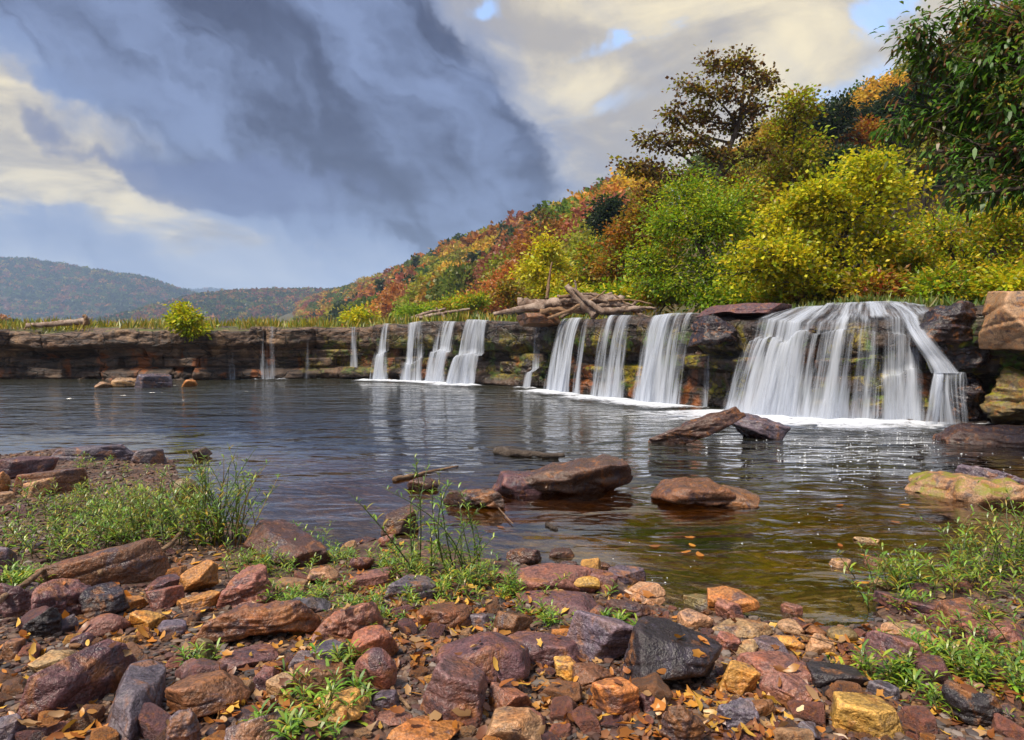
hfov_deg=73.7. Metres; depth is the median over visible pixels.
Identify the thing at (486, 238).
autumn tree
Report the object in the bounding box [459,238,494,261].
autumn tree
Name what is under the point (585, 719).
stone
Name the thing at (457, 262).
autumn tree
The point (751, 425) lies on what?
rock
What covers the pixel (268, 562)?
weed
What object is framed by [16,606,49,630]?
stone
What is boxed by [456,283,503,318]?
autumn tree
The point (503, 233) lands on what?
autumn tree
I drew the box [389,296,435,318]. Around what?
bush
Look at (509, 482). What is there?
rock
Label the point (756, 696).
stone
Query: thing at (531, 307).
log
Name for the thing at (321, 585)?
weed
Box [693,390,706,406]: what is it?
waterfall
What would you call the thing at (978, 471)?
rock
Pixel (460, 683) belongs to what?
rock
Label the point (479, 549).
weed
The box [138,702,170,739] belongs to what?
stone
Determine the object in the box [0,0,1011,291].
sky
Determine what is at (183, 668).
rock
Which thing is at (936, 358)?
waterfall
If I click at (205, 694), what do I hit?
rock
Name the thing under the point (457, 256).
autumn tree
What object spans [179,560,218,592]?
rock
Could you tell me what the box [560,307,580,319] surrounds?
stick
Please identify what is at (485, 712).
stone
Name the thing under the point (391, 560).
weed
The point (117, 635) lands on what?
stone
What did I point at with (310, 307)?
forest
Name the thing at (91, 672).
rock
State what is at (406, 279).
autumn tree
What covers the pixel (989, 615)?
weed
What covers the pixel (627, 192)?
autumn tree
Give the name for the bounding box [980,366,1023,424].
boulder
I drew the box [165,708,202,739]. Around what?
rock
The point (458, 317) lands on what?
grass
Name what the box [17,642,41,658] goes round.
stone
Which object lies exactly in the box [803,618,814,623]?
stone
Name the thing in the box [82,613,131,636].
rock
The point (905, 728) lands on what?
stone
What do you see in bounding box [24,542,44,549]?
stone
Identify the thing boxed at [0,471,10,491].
rock
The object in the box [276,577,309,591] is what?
stone
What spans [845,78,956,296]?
tree
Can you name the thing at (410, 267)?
autumn tree
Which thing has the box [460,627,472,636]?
stone
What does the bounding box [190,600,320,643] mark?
rock
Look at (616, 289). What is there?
bush
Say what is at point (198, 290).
forest
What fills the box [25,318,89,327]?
log
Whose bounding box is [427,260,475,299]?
autumn tree
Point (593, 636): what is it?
rock
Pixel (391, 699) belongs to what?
rock
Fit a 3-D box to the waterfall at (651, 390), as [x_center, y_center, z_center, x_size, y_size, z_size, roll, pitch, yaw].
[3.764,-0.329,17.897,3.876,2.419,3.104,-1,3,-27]
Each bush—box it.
[161,298,219,341]
[337,301,381,326]
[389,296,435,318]
[419,288,469,317]
[447,286,501,314]
[485,270,537,315]
[549,276,598,314]
[580,271,667,307]
[625,270,706,316]
[675,274,772,313]
[703,137,958,305]
[708,273,799,306]
[763,271,838,307]
[834,255,918,299]
[863,236,950,298]
[891,260,997,304]
[963,256,1023,300]
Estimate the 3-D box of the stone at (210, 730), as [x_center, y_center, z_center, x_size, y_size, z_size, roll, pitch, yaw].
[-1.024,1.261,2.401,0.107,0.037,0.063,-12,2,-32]
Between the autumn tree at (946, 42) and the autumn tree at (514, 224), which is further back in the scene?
the autumn tree at (514, 224)
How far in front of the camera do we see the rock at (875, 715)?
2.56 m
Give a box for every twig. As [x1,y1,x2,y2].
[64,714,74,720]
[390,685,411,709]
[782,630,841,643]
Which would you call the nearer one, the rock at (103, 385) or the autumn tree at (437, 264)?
the rock at (103, 385)
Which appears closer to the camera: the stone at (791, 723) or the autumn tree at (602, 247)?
the stone at (791, 723)
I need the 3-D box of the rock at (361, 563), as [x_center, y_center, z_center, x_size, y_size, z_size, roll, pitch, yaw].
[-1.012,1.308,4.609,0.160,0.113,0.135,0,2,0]
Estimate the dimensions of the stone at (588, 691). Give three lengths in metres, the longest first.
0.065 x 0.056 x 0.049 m
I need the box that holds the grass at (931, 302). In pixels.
[701,289,1021,311]
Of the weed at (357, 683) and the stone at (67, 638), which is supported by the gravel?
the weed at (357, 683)
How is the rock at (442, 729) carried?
on the ground at (776, 562)
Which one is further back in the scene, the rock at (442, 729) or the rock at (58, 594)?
the rock at (58, 594)
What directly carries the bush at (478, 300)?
on the terrain at (681, 309)
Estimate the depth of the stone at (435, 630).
3.38 m
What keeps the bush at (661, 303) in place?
on the terrain at (681, 309)
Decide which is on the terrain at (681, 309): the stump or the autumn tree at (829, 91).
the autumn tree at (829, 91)
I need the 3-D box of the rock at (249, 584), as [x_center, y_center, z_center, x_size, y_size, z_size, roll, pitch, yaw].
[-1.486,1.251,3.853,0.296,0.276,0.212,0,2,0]
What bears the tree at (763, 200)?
on the terrain at (681, 309)
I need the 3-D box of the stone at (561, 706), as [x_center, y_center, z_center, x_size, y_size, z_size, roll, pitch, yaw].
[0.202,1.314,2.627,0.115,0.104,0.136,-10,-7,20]
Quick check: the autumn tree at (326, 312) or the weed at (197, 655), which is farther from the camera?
the autumn tree at (326, 312)
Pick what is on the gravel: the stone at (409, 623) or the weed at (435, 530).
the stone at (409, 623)
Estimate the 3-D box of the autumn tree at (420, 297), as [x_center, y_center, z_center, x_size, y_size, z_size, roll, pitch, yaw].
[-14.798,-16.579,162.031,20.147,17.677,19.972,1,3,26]
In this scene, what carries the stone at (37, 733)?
on the ground at (776, 562)
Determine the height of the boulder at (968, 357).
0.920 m
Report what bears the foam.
on the water
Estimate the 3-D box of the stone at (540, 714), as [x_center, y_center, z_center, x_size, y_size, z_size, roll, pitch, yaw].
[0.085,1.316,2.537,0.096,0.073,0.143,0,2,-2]
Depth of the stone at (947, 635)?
3.58 m
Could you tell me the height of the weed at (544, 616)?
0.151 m
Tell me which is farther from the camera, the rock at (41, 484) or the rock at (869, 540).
the rock at (41, 484)
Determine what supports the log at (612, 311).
on the cliff
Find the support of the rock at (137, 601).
on the ground at (776, 562)
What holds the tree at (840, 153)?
on the terrain at (681, 309)
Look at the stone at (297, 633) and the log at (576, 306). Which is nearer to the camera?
the stone at (297, 633)
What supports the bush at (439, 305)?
on the terrain at (681, 309)
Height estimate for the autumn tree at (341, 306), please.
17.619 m
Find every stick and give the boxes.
[0,568,45,603]
[97,519,197,575]
[392,465,458,481]
[552,308,584,312]
[559,294,571,298]
[560,298,574,303]
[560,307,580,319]
[581,292,596,296]
[593,297,611,304]
[607,313,629,315]
[608,299,651,304]
[614,294,639,315]
[640,306,655,309]
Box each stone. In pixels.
[0,509,12,514]
[0,542,14,547]
[0,668,21,683]
[0,676,26,695]
[0,692,14,706]
[9,505,27,518]
[14,703,19,712]
[14,727,47,739]
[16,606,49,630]
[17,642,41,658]
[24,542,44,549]
[24,582,39,591]
[37,710,70,727]
[46,721,69,735]
[61,614,78,631]
[62,632,81,644]
[70,704,106,731]
[87,638,103,646]
[89,726,119,739]
[111,633,121,638]
[125,642,149,660]
[136,627,153,642]
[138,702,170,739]
[155,728,166,739]
[161,632,181,641]
[165,565,186,575]
[165,651,190,667]
[166,548,174,553]
[180,658,227,678]
[186,611,202,623]
[204,730,224,739]
[205,717,234,735]
[243,679,255,701]
[262,660,286,672]
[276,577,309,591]
[278,693,296,707]
[284,655,293,662]
[292,632,307,635]
[294,570,307,578]
[298,728,318,739]
[313,639,321,644]
[316,608,340,625]
[344,666,353,679]
[345,540,356,548]
[354,727,373,737]
[356,586,367,594]
[359,706,378,724]
[380,606,391,615]
[389,603,422,616]
[398,618,417,635]
[409,665,428,678]
[410,657,425,666]
[424,674,431,682]
[426,622,445,637]
[432,599,446,603]
[433,643,445,653]
[458,725,475,737]
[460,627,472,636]
[461,583,475,596]
[462,717,479,727]
[482,735,501,739]
[483,707,488,717]
[485,598,499,613]
[506,678,518,688]
[518,684,531,694]
[528,676,535,681]
[528,707,546,730]
[537,668,555,676]
[539,680,582,701]
[541,731,559,739]
[549,695,576,725]
[549,723,571,737]
[552,628,568,635]
[571,705,601,734]
[581,558,600,568]
[586,687,592,695]
[599,715,625,728]
[616,726,627,739]
[631,672,672,704]
[644,714,653,725]
[656,705,674,720]
[657,611,668,618]
[668,605,676,609]
[700,628,710,634]
[703,609,711,613]
[706,635,717,640]
[715,667,723,676]
[721,737,734,739]
[725,689,739,697]
[734,726,754,739]
[751,730,765,739]
[754,694,767,699]
[773,720,780,726]
[773,727,814,739]
[784,718,796,726]
[787,700,825,726]
[793,617,806,626]
[800,636,809,643]
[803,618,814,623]
[821,684,829,698]
[825,680,866,701]
[836,642,855,651]
[839,659,852,664]
[854,628,865,636]
[854,732,872,738]
[879,696,897,709]
[880,735,890,739]
[897,705,937,733]
[902,726,918,733]
[906,729,919,739]
[907,695,929,704]
[910,653,953,684]
[912,582,929,594]
[919,732,935,739]
[941,628,951,637]
[942,637,978,661]
[951,578,973,593]
[960,679,986,693]
[972,582,990,589]
[991,713,1023,739]
[1000,693,1023,711]
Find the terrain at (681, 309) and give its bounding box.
[277,83,1023,324]
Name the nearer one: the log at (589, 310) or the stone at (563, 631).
the stone at (563, 631)
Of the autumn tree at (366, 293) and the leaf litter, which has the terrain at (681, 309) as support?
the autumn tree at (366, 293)
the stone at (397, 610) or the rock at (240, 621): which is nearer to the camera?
the rock at (240, 621)
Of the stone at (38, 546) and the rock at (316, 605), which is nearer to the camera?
the rock at (316, 605)
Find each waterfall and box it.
[261,367,279,378]
[350,330,356,377]
[359,323,390,380]
[389,321,424,381]
[414,321,454,382]
[433,320,486,385]
[517,359,537,387]
[518,318,578,393]
[560,339,583,394]
[566,315,632,400]
[609,313,690,407]
[645,301,917,432]
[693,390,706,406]
[863,301,947,429]
[892,303,989,423]
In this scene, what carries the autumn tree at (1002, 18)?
on the terrain at (681, 309)
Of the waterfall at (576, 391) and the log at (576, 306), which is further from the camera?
the log at (576, 306)
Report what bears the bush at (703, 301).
on the terrain at (681, 309)
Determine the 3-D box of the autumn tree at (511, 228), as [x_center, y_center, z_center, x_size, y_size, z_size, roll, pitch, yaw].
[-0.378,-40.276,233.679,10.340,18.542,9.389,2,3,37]
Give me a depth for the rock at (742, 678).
2.88 m
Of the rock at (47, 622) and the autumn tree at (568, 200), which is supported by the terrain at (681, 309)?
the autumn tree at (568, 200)
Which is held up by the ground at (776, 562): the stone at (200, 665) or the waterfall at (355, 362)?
the stone at (200, 665)
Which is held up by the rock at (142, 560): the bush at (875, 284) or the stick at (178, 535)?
the stick at (178, 535)
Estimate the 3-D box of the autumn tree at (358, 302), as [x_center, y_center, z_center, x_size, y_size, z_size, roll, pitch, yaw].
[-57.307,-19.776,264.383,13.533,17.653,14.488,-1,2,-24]
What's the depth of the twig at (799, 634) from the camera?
3.41 m
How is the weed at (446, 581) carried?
on the ground at (776, 562)
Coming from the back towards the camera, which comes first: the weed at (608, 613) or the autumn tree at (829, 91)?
the autumn tree at (829, 91)
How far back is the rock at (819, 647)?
3.36 m
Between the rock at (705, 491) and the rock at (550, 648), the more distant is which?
the rock at (705, 491)
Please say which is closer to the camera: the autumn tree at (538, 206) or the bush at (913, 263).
the bush at (913, 263)
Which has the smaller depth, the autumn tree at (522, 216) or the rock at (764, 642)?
the rock at (764, 642)
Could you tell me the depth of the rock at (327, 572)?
4.26 m
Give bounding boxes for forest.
[0,256,199,321]
[0,314,21,323]
[91,284,348,326]
[189,287,232,292]
[291,228,496,326]
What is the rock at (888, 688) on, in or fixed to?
on the ground at (776, 562)
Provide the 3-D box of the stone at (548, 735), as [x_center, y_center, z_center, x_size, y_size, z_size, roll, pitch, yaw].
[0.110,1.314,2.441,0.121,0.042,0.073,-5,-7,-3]
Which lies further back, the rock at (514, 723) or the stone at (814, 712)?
the stone at (814, 712)
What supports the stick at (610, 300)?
on the log at (602, 305)
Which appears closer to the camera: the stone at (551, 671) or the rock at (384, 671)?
the rock at (384, 671)
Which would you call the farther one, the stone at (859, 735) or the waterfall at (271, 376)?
the waterfall at (271, 376)
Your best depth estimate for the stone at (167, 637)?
3.23 m
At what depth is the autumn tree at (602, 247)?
87.56 m
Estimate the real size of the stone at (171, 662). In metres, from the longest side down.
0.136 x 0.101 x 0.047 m
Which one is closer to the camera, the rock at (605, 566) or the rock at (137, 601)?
the rock at (137, 601)
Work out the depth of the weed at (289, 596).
3.85 m
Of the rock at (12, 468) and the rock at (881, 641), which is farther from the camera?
the rock at (12, 468)
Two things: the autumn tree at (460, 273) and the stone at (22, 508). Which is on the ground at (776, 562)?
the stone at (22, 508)
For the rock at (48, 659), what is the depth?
2.87 m
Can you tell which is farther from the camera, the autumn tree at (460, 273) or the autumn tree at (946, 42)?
the autumn tree at (460, 273)
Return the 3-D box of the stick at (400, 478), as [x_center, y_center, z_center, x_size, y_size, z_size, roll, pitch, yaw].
[-1.039,1.248,8.334,0.069,0.069,1.123,2,3,36]
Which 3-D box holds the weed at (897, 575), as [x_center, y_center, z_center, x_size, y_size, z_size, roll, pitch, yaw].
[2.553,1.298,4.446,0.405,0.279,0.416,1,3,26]
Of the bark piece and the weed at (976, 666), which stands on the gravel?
the weed at (976, 666)
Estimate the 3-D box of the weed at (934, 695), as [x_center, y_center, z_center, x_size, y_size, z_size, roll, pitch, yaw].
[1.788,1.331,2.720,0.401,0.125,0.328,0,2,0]
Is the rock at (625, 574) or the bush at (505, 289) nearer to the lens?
the rock at (625, 574)
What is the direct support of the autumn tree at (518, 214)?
on the terrain at (681, 309)
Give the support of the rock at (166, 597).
on the ground at (776, 562)
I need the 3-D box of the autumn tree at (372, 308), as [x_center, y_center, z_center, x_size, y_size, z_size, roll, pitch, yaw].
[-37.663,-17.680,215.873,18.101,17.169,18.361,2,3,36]
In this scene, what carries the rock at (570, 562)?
in the water
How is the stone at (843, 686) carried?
on the ground at (776, 562)
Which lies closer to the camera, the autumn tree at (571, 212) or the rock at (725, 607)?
the rock at (725, 607)
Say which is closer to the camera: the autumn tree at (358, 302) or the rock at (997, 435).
the rock at (997, 435)
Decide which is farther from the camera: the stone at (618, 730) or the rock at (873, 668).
the rock at (873, 668)
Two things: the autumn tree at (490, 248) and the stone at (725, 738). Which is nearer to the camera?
the stone at (725, 738)
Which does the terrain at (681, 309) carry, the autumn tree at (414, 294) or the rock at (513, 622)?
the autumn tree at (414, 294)
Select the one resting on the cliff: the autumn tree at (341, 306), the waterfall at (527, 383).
the waterfall at (527, 383)
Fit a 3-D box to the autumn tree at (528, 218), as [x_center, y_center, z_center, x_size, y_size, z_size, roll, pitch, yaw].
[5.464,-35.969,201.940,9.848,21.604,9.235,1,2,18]
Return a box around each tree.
[322,307,338,315]
[323,303,346,320]
[335,306,350,326]
[340,297,360,308]
[347,296,366,311]
[361,290,383,320]
[362,287,374,295]
[364,287,392,319]
[365,282,387,294]
[375,278,384,294]
[375,278,415,317]
[388,270,417,289]
[390,293,411,317]
[392,285,408,307]
[399,267,436,305]
[401,273,415,283]
[403,265,420,277]
[403,274,427,286]
[406,283,433,307]
[409,264,449,305]
[411,253,420,271]
[414,259,439,278]
[420,255,447,276]
[424,257,479,314]
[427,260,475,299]
[433,259,462,270]
[438,259,465,270]
[440,244,457,259]
[444,246,474,264]
[453,241,466,247]
[455,230,496,253]
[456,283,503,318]
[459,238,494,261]
[464,251,503,288]
[466,250,481,265]
[470,238,505,259]
[472,241,514,292]
[473,241,519,316]
[475,234,498,248]
[475,259,540,318]
[479,224,498,233]
[480,220,505,241]
[481,234,517,257]
[495,218,522,240]
[496,220,506,242]
[497,221,522,241]
[500,211,582,273]
[503,224,516,241]
[504,209,525,225]
[504,226,577,299]
[504,232,527,250]
[505,223,521,241]
[505,249,580,300]
[509,210,531,225]
[513,216,540,237]
[520,205,559,279]
[523,213,533,223]
[531,203,547,217]
[532,194,583,230]
[549,190,635,242]
[549,193,593,218]
[550,191,636,231]
[551,235,611,315]
[554,229,575,255]
[555,212,614,273]
[566,189,589,198]
[570,180,641,205]
[571,234,677,286]
[580,190,634,316]
[582,177,612,193]
[583,174,621,189]
[583,188,697,315]
[587,186,637,203]
[598,153,789,311]
[599,163,663,196]
[606,40,788,302]
[610,207,665,314]
[663,171,822,262]
[677,145,730,180]
[724,143,775,179]
[735,82,841,240]
[735,117,788,167]
[736,115,778,152]
[748,152,798,197]
[782,89,869,265]
[785,90,859,146]
[785,136,841,176]
[803,140,897,276]
[830,112,892,266]
[834,71,888,101]
[835,69,921,117]
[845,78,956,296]
[864,0,1023,227]
[875,54,911,87]
[877,132,990,209]
[879,67,948,104]
[884,185,1023,303]
[891,37,979,81]
[906,145,927,174]
[932,119,1022,199]
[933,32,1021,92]
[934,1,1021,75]
[939,80,1021,153]
[960,176,1023,248]
[973,0,1023,52]
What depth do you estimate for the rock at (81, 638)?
3.16 m
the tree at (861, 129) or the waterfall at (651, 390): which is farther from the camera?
the tree at (861, 129)
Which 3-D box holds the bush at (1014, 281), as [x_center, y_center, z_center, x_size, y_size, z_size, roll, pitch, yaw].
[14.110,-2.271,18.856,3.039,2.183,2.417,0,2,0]
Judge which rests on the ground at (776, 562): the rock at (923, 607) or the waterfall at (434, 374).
the rock at (923, 607)
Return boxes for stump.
[82,314,88,325]
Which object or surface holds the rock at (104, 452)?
on the ground at (776, 562)
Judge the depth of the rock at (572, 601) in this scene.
3.85 m
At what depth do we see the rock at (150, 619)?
3.40 m
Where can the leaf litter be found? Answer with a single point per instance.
(658, 706)
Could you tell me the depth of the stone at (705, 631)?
3.56 m
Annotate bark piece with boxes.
[545,521,557,530]
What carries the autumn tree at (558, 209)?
on the terrain at (681, 309)
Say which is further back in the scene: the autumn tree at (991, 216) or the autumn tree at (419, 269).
the autumn tree at (419, 269)
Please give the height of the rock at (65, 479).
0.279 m
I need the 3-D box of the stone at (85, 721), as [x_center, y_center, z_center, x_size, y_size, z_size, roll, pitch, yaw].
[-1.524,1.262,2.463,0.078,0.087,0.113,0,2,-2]
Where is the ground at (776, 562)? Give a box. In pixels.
[0,434,1023,739]
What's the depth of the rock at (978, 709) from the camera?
2.62 m
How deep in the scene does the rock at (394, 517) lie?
5.70 m
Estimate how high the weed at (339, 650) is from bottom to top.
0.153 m
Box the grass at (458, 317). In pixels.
[364,309,681,326]
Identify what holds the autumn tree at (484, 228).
on the terrain at (681, 309)
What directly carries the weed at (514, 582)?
on the ground at (776, 562)
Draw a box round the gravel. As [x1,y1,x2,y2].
[0,449,1023,739]
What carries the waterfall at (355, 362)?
on the cliff
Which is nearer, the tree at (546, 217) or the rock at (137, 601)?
the rock at (137, 601)
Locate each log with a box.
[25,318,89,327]
[400,312,440,319]
[411,308,445,316]
[440,308,469,315]
[492,446,564,457]
[493,302,544,315]
[517,297,562,308]
[539,306,584,314]
[545,262,552,298]
[547,304,580,319]
[562,302,576,306]
[564,284,599,318]
[573,288,604,315]
[584,293,624,302]
[596,302,640,312]
[600,306,640,314]
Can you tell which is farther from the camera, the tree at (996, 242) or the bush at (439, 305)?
the bush at (439, 305)
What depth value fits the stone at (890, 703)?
2.77 m
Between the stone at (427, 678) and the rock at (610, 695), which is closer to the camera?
the rock at (610, 695)
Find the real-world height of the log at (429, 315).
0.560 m
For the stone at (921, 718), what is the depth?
2.58 m
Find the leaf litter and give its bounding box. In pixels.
[0,527,1023,739]
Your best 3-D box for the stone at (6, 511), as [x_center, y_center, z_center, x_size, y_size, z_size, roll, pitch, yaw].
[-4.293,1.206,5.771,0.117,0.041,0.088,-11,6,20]
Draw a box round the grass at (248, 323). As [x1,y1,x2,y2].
[0,313,440,333]
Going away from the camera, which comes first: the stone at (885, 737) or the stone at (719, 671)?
the stone at (885, 737)
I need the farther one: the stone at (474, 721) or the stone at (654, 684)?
the stone at (654, 684)
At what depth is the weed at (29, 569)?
4.14 m
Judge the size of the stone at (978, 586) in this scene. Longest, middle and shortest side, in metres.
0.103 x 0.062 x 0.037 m
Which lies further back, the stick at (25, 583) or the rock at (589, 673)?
the stick at (25, 583)
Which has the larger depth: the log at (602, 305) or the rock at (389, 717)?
the log at (602, 305)
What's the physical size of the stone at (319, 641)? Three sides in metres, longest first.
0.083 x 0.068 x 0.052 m
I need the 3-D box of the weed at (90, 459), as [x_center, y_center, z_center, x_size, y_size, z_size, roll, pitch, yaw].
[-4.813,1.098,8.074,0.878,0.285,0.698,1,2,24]
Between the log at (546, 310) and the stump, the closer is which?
the log at (546, 310)
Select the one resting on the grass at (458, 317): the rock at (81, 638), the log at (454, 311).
the log at (454, 311)
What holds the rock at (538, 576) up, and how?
on the ground at (776, 562)
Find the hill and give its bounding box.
[0,264,183,319]
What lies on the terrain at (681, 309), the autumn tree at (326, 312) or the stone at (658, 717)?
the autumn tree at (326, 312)
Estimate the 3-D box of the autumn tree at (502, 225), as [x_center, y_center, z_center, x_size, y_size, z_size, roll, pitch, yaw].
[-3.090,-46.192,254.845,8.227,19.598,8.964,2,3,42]
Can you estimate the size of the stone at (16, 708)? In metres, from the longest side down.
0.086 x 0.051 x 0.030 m
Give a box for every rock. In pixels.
[0,456,58,478]
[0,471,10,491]
[0,491,16,503]
[0,547,16,570]
[0,583,32,617]
[0,713,26,739]
[1,638,25,659]
[13,468,88,493]
[17,639,136,720]
[21,607,62,637]
[22,477,57,497]
[27,650,75,672]
[31,578,90,615]
[33,538,170,585]
[51,444,133,461]
[70,632,95,647]
[79,582,129,617]
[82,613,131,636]
[94,382,111,387]
[106,659,166,739]
[111,378,135,386]
[112,635,138,643]
[125,595,148,611]
[128,610,167,628]
[131,448,166,463]
[135,373,172,387]
[144,574,179,590]
[145,585,184,611]
[155,619,186,634]
[164,670,250,717]
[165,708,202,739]
[172,478,198,499]
[175,658,196,678]
[177,590,220,612]
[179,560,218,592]
[182,380,197,386]
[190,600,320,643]
[192,447,212,459]
[195,638,215,660]
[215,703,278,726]
[216,564,275,607]
[217,644,279,671]
[224,710,286,739]
[244,520,329,566]
[253,666,279,690]
[266,671,293,695]
[288,650,315,669]
[291,597,331,612]
[292,659,347,701]
[306,566,338,582]
[310,601,383,641]
[311,639,349,659]
[317,686,369,723]
[341,537,376,546]
[344,566,395,592]
[348,625,398,660]
[349,557,374,569]
[354,647,396,690]
[372,689,399,708]
[376,710,412,725]
[378,534,393,546]
[380,504,418,536]
[384,574,435,603]
[387,715,463,739]
[407,477,438,490]
[411,602,472,629]
[418,654,487,723]
[437,631,529,683]
[443,488,504,509]
[469,613,490,627]
[485,706,542,739]
[488,563,594,592]
[489,682,531,711]
[491,611,532,635]
[492,470,541,500]
[496,454,632,493]
[506,548,541,565]
[508,631,581,668]
[518,590,596,615]
[549,548,574,558]
[553,656,575,680]
[559,561,577,564]
[566,610,633,661]
[572,662,614,689]
[574,576,599,589]
[590,568,617,595]
[590,604,612,616]
[592,677,639,715]
[601,562,610,569]
[605,599,654,621]
[607,565,645,583]
[619,616,721,680]
[624,581,665,604]
[638,693,654,712]
[648,406,745,443]
[650,477,735,506]
[659,704,705,739]
[677,608,713,628]
[683,594,706,611]
[706,586,759,612]
[712,618,773,637]
[714,697,759,731]
[715,599,743,617]
[716,631,740,651]
[718,660,760,695]
[722,485,759,507]
[732,413,790,438]
[736,638,757,653]
[736,651,812,684]
[751,699,775,717]
[753,635,788,653]
[759,673,820,702]
[772,635,804,649]
[777,618,804,634]
[780,602,802,615]
[796,721,820,739]
[803,624,826,636]
[803,633,836,654]
[806,661,869,687]
[826,626,857,642]
[828,558,851,569]
[829,691,904,738]
[852,537,879,543]
[856,657,876,674]
[863,556,888,566]
[863,630,925,680]
[866,680,899,700]
[867,578,895,588]
[873,591,937,615]
[880,622,934,643]
[904,471,1023,513]
[915,614,931,624]
[930,597,1003,628]
[932,423,1023,447]
[941,679,1001,726]
[950,615,1023,651]
[955,464,1023,484]
[999,703,1023,727]
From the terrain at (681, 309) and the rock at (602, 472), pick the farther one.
the terrain at (681, 309)
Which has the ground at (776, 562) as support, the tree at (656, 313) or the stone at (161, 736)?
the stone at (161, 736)
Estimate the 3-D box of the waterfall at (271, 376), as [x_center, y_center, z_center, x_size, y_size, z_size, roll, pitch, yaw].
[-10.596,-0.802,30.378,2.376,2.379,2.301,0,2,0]
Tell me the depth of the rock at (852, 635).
3.53 m
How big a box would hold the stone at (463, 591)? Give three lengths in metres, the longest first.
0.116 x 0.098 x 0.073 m
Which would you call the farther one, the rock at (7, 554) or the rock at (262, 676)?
the rock at (7, 554)
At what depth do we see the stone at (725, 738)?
2.47 m
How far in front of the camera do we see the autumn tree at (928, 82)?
84.79 m
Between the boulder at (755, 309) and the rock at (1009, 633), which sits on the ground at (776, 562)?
the rock at (1009, 633)
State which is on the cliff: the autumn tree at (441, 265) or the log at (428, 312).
the log at (428, 312)
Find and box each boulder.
[516,312,560,326]
[688,315,738,346]
[696,303,791,317]
[909,300,976,347]
[935,345,992,371]
[942,372,986,420]
[978,291,1023,350]
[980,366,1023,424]
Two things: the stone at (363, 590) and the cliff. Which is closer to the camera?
the stone at (363, 590)
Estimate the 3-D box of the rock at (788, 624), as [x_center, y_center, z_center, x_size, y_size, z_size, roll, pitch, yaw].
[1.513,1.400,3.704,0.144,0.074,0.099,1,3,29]
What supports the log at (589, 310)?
on the cliff
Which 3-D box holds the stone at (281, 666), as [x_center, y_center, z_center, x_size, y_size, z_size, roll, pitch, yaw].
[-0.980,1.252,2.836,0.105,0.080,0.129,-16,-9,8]
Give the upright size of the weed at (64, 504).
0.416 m
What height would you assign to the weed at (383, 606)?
0.171 m
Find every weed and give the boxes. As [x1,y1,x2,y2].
[0,473,133,534]
[0,493,191,556]
[0,496,173,571]
[0,561,55,588]
[3,557,55,584]
[8,468,213,531]
[72,451,150,472]
[88,470,236,541]
[131,458,239,518]
[139,444,280,550]
[171,637,223,665]
[198,443,269,546]
[218,537,295,570]
[219,541,322,578]
[239,698,349,739]
[257,578,330,603]
[275,658,385,726]
[287,568,364,601]
[292,520,336,542]
[296,640,379,696]
[301,584,456,624]
[326,540,358,564]
[328,639,365,666]
[329,534,468,576]
[331,588,520,629]
[350,453,472,574]
[370,552,617,607]
[419,482,497,571]
[442,547,516,596]
[494,569,524,598]
[513,591,575,626]
[599,607,638,625]
[826,639,955,704]
[828,526,1023,610]
[852,610,1023,699]
[870,537,937,591]
[877,615,972,666]
[885,581,930,611]
[891,617,1023,701]
[901,677,1023,720]
[914,571,1023,644]
[920,505,1023,591]
[971,477,1023,565]
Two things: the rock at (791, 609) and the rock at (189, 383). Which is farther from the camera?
the rock at (189, 383)
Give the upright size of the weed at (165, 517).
0.545 m
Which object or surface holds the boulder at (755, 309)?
on the cliff
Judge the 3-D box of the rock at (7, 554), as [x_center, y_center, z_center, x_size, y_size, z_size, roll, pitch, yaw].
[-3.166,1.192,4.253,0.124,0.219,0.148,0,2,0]
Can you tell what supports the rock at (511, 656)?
on the ground at (776, 562)
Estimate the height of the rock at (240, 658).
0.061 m
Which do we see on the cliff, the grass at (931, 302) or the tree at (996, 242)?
the grass at (931, 302)
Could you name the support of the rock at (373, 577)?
on the ground at (776, 562)
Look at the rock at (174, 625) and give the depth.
3.34 m
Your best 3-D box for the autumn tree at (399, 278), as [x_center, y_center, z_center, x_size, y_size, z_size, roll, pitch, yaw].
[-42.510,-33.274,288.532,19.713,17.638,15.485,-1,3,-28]
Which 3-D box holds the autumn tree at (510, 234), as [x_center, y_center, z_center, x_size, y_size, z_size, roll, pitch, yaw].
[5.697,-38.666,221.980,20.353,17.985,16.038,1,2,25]
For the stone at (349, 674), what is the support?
on the ground at (776, 562)
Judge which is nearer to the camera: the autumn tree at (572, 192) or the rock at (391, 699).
the rock at (391, 699)
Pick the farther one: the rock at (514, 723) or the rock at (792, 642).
the rock at (792, 642)
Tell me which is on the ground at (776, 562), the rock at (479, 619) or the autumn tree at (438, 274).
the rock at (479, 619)
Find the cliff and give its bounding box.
[0,301,1023,423]
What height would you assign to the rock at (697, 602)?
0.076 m
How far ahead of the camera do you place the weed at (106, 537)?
4.79 m
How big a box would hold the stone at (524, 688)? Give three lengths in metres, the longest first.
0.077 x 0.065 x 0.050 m
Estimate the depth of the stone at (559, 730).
2.48 m
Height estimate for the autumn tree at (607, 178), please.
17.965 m
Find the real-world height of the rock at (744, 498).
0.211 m
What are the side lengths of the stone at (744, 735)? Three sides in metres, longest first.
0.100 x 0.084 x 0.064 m
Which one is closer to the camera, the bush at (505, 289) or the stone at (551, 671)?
the stone at (551, 671)
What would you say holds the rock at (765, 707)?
on the gravel
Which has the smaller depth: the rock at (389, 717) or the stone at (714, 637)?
the rock at (389, 717)

